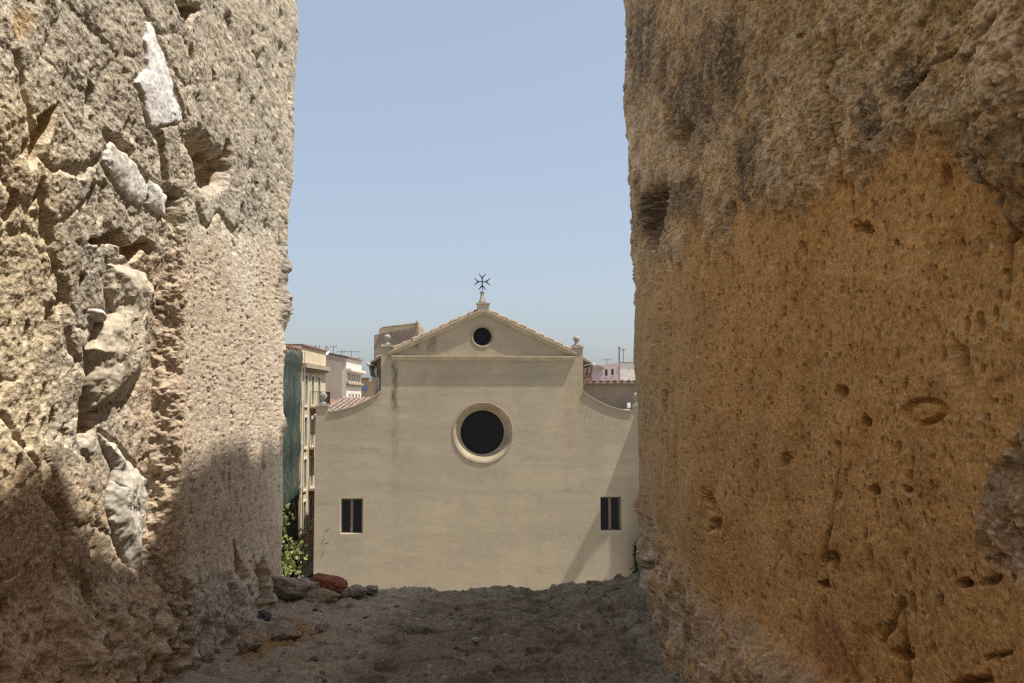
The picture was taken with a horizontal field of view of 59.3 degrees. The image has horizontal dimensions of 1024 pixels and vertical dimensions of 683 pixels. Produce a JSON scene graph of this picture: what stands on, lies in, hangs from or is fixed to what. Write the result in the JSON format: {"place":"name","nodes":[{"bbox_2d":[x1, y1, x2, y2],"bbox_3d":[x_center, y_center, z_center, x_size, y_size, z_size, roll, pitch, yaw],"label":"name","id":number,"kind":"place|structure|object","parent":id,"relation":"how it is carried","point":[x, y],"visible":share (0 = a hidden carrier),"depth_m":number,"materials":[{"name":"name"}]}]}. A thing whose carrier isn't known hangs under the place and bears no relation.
{"place":"outdoors","nodes":[
{"label":"outdoors","id":0,"kind":"place"},
{"bbox_2d":[293,560,313,577],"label":"pavement","id":1,"kind":"structure","parent":0,"point":[307,571],"depth_m":57.22,"materials":[{"name":"grey stone"}]},
{"bbox_2d":[323,346,329,354],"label":"satellite dish","id":2,"kind":"object","parent":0,"point":[327,349],"visible":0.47,"depth_m":68.20,"materials":[{"name":"white metal"}]},
{"bbox_2d":[284,0,635,377],"label":"sky","id":3,"kind":"structure","parent":0,"point":[439,145],"materials":[{"name":"blue"}]},
{"label":"ground","id":4,"kind":"structure","parent":0,"visible":0},
{"bbox_2d":[281,345,304,577],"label":"town house","id":5,"kind":"structure","parent":4,"relation":"on","point":[292,404],"depth_m":54.40,"materials":[{"name":"green"}]},
{"bbox_2d":[281,503,307,577],"bbox_3d":[-5.502,7.354,15.481,3.386,9.337,2.874,-2,-4,31],"label":"street tree","id":6,"kind":"object","parent":4,"relation":"on","point":[291,562],"visible":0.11,"depth_m":16.01,"materials":[{"name":"green plant"}]},
{"bbox_2d":[285,344,330,569],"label":"town house","id":7,"kind":"structure","parent":4,"relation":"on","point":[317,369],"depth_m":60.29,"materials":[{"name":"paint"}]},
{"bbox_2d":[303,457,306,491],"bbox_3d":[-13.558,8.721,59.009,0.077,2.210,1.020,0,-4,0],"label":"window","id":8,"kind":"structure","parent":7,"relation":"in","point":[304,490],"depth_m":59.28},
{"bbox_2d":[303,499,306,534],"bbox_3d":[-13.558,11.465,58.830,0.077,2.210,1.020,0,-4,0],"label":"window","id":9,"kind":"structure","parent":7,"relation":"in","point":[305,500],"depth_m":59.19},
{"bbox_2d":[304,415,307,449],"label":"window","id":10,"kind":"structure","parent":7,"relation":"in","point":[306,415],"depth_m":59.52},
{"bbox_2d":[304,374,308,406],"bbox_3d":[-13.558,3.232,59.365,0.077,2.210,1.020,0,-4,0],"label":"window","id":11,"kind":"structure","parent":7,"relation":"in","point":[307,375],"depth_m":59.73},
{"bbox_2d":[309,496,312,530],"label":"window","id":12,"kind":"structure","parent":7,"relation":"in","point":[311,497],"depth_m":60.68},
{"bbox_2d":[309,455,313,487],"bbox_3d":[-13.558,8.847,60.954,0.077,2.210,1.020,0,-4,0],"label":"window","id":13,"kind":"structure","parent":7,"relation":"in","point":[312,456],"depth_m":61.06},
{"bbox_2d":[310,415,313,446],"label":"window","id":14,"kind":"structure","parent":7,"relation":"in","point":[310,415],"depth_m":60.67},
{"bbox_2d":[311,374,314,405],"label":"window","id":15,"kind":"structure","parent":7,"relation":"in","point":[311,374],"depth_m":61.43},
{"bbox_2d":[317,375,320,398],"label":"window","id":16,"kind":"structure","parent":7,"relation":"in","point":[317,375],"depth_m":62.87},
{"bbox_2d":[311,397,369,574],"bbox_3d":[-9.530,8.954,53.006,3.060,11.407,7.450,0,-4,0],"label":"annex","id":17,"kind":"object","parent":4,"relation":"on","point":[342,403],"visible":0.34,"depth_m":53.78,"materials":[{"name":"tile"}]},
{"bbox_2d":[325,353,365,399],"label":"town house","id":18,"kind":"structure","parent":4,"relation":"on","point":[343,375],"depth_m":74.67,"materials":[{"name":"paint"}]},
{"bbox_2d":[361,378,373,397],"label":"orange house","id":19,"kind":"structure","parent":4,"relation":"on","point":[367,389],"depth_m":94.86,"materials":[{"name":"brown paint"}]},
{"bbox_2d":[374,321,423,394],"bbox_3d":[-7.457,6.828,59.603,2.898,16.104,4.160,0,-4,0],"label":"stair turret","id":20,"kind":"object","parent":4,"relation":"on","point":[399,333],"visible":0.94,"depth_m":58.15,"materials":[{"name":"paint"}]},
{"bbox_2d":[167,571,686,682],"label":"rampart wall","id":21,"kind":"structure","parent":4,"relation":"on","point":[603,631],"depth_m":1.84,"materials":[{"name":"stone"}]},
{"bbox_2d":[0,0,298,682],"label":"stone merlon","id":22,"kind":"object","parent":21,"relation":"on","point":[146,184],"visible":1,"depth_m":1.51,"materials":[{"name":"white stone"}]},
{"bbox_2d":[236,634,261,653],"bbox_3d":[-0.513,0.592,1.756,0.050,0.042,0.036,0,-4,0],"label":"loose rock","id":23,"kind":"object","parent":21,"relation":"on","point":[247,643],"visible":0.99,"depth_m":1.75,"materials":[{"name":"stone"}]},
{"bbox_2d":[257,610,271,620],"bbox_3d":[-0.557,0.613,2.003,0.043,0.029,0.038,3,-5,-35],"label":"loose rock","id":24,"kind":"object","parent":21,"relation":"on","point":[265,615],"visible":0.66,"depth_m":2.00,"materials":[{"name":"stone"}]},
{"bbox_2d":[270,627,302,641],"bbox_3d":[-0.459,0.608,1.851,0.055,0.032,0.062,-1,-4,21],"label":"loose rock","id":25,"kind":"object","parent":21,"relation":"on","point":[288,633],"visible":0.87,"depth_m":1.83,"materials":[{"name":"stone"}]},
{"bbox_2d":[272,576,320,600],"bbox_3d":[-0.533,0.613,2.220,0.131,0.064,0.097,14,-8,-19],"label":"loose rock","id":26,"kind":"object","parent":21,"relation":"on","point":[288,588],"visible":0.8,"depth_m":2.18,"materials":[{"name":"stone"}]},
{"bbox_2d":[309,656,318,661],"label":"pebble","id":27,"kind":"object","parent":21,"relation":"on","point":[315,658],"visible":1,"depth_m":1.69,"materials":[{"name":"stone"}]},
{"bbox_2d":[302,587,340,602],"bbox_3d":[-0.467,0.622,2.196,0.106,0.042,0.068,-5,-5,15],"label":"loose rock","id":28,"kind":"object","parent":21,"relation":"on","point":[322,595],"visible":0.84,"depth_m":2.17,"materials":[{"name":"stone"}]},
{"bbox_2d":[315,622,330,633],"bbox_3d":[-0.406,0.610,1.914,0.030,0.024,0.038,-1,-4,11],"label":"loose rock","id":29,"kind":"object","parent":21,"relation":"on","point":[322,627],"visible":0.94,"depth_m":1.91,"materials":[{"name":"stone"}]},
{"bbox_2d":[310,573,347,597],"bbox_3d":[-0.459,0.616,2.247,0.101,0.059,0.077,5,-3,12],"label":"brick fragment","id":30,"kind":"object","parent":21,"relation":"on","point":[338,584],"visible":0.56,"depth_m":2.22,"materials":[{"name":"brick"}]},
{"bbox_2d":[340,584,367,598],"bbox_3d":[-0.401,0.626,2.248,0.080,0.039,0.058,2,-4,-30],"label":"loose rock","id":31,"kind":"object","parent":21,"relation":"on","point":[354,591],"visible":0.83,"depth_m":2.23,"materials":[{"name":"stone"}]},
{"bbox_2d":[357,651,365,658],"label":"pebble","id":32,"kind":"object","parent":21,"relation":"on","point":[361,654],"visible":1,"depth_m":1.72,"materials":[{"name":"stone"}]},
{"bbox_2d":[366,585,377,594],"bbox_3d":[-0.358,0.631,2.286,0.038,0.026,0.040,1,-4,-17],"label":"loose rock","id":33,"kind":"object","parent":21,"relation":"on","point":[372,589],"visible":0.88,"depth_m":2.27,"materials":[{"name":"stone"}]},
{"bbox_2d":[471,637,479,642],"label":"pebble","id":34,"kind":"object","parent":21,"relation":"on","point":[475,639],"visible":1,"depth_m":1.83,"materials":[{"name":"stone"}]},
{"bbox_2d":[623,0,1023,682],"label":"stone merlon","id":35,"kind":"object","parent":21,"relation":"on","point":[827,228],"visible":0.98,"depth_m":0.93,"materials":[{"name":"brown stone"}]},
{"bbox_2d":[314,274,641,590],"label":"church","id":36,"kind":"structure","parent":4,"relation":"on","point":[482,445],"depth_m":41.72,"materials":[{"name":"paint"}]},
{"bbox_2d":[339,498,362,534],"bbox_3d":[-7.347,7.990,41.132,1.058,1.650,0.280,0,-4,-5],"label":"window","id":37,"kind":"structure","parent":36,"relation":"in","point":[350,509],"depth_m":41.22,"materials":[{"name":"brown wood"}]},
{"bbox_2d":[452,402,512,462],"bbox_3d":[-1.391,4.259,42.243,2.840,2.840,0.935,0,-4,-5],"label":"rose window","id":38,"kind":"structure","parent":36,"relation":"in","point":[482,432],"depth_m":42.41,"materials":[{"name":"glass"}]},
{"bbox_2d":[471,325,493,347],"bbox_3d":[-1.395,-0.239,42.266,1.080,1.080,0.390,0,-4,-5],"label":"gable window","id":39,"kind":"structure","parent":36,"relation":"in","point":[482,336],"depth_m":42.42,"materials":[{"name":"glass"}]},
{"bbox_2d":[600,497,620,531],"bbox_3d":[4.599,8.088,42.264,1.016,1.616,0.266,0,-4,-5],"label":"window","id":40,"kind":"structure","parent":36,"relation":"in","point":[609,506],"depth_m":42.35,"materials":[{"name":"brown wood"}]},
{"bbox_2d":[584,365,604,380],"bbox_3d":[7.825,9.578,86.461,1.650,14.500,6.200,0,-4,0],"label":"house","id":41,"kind":"structure","parent":4,"relation":"on","point":[597,372],"depth_m":83.97,"materials":[{"name":"paint"}]},
{"bbox_2d":[584,372,635,408],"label":"brown house","id":42,"kind":"structure","parent":4,"relation":"on","point":[616,393],"depth_m":55.91,"materials":[{"name":"brown paint"}]},
{"bbox_2d":[599,362,634,380],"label":"pink house","id":43,"kind":"structure","parent":4,"relation":"on","point":[624,371],"depth_m":89.97,"materials":[{"name":"paint"}]},
{"bbox_2d":[629,522,640,573],"bbox_3d":[6.309,10.441,41.492,1.964,7.062,0.719,0,-4,0],"label":"climbing plant","id":44,"kind":"object","parent":4,"relation":"on","point":[636,569],"visible":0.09,"depth_m":41.46,"materials":[{"name":"green plant"}]}
]}

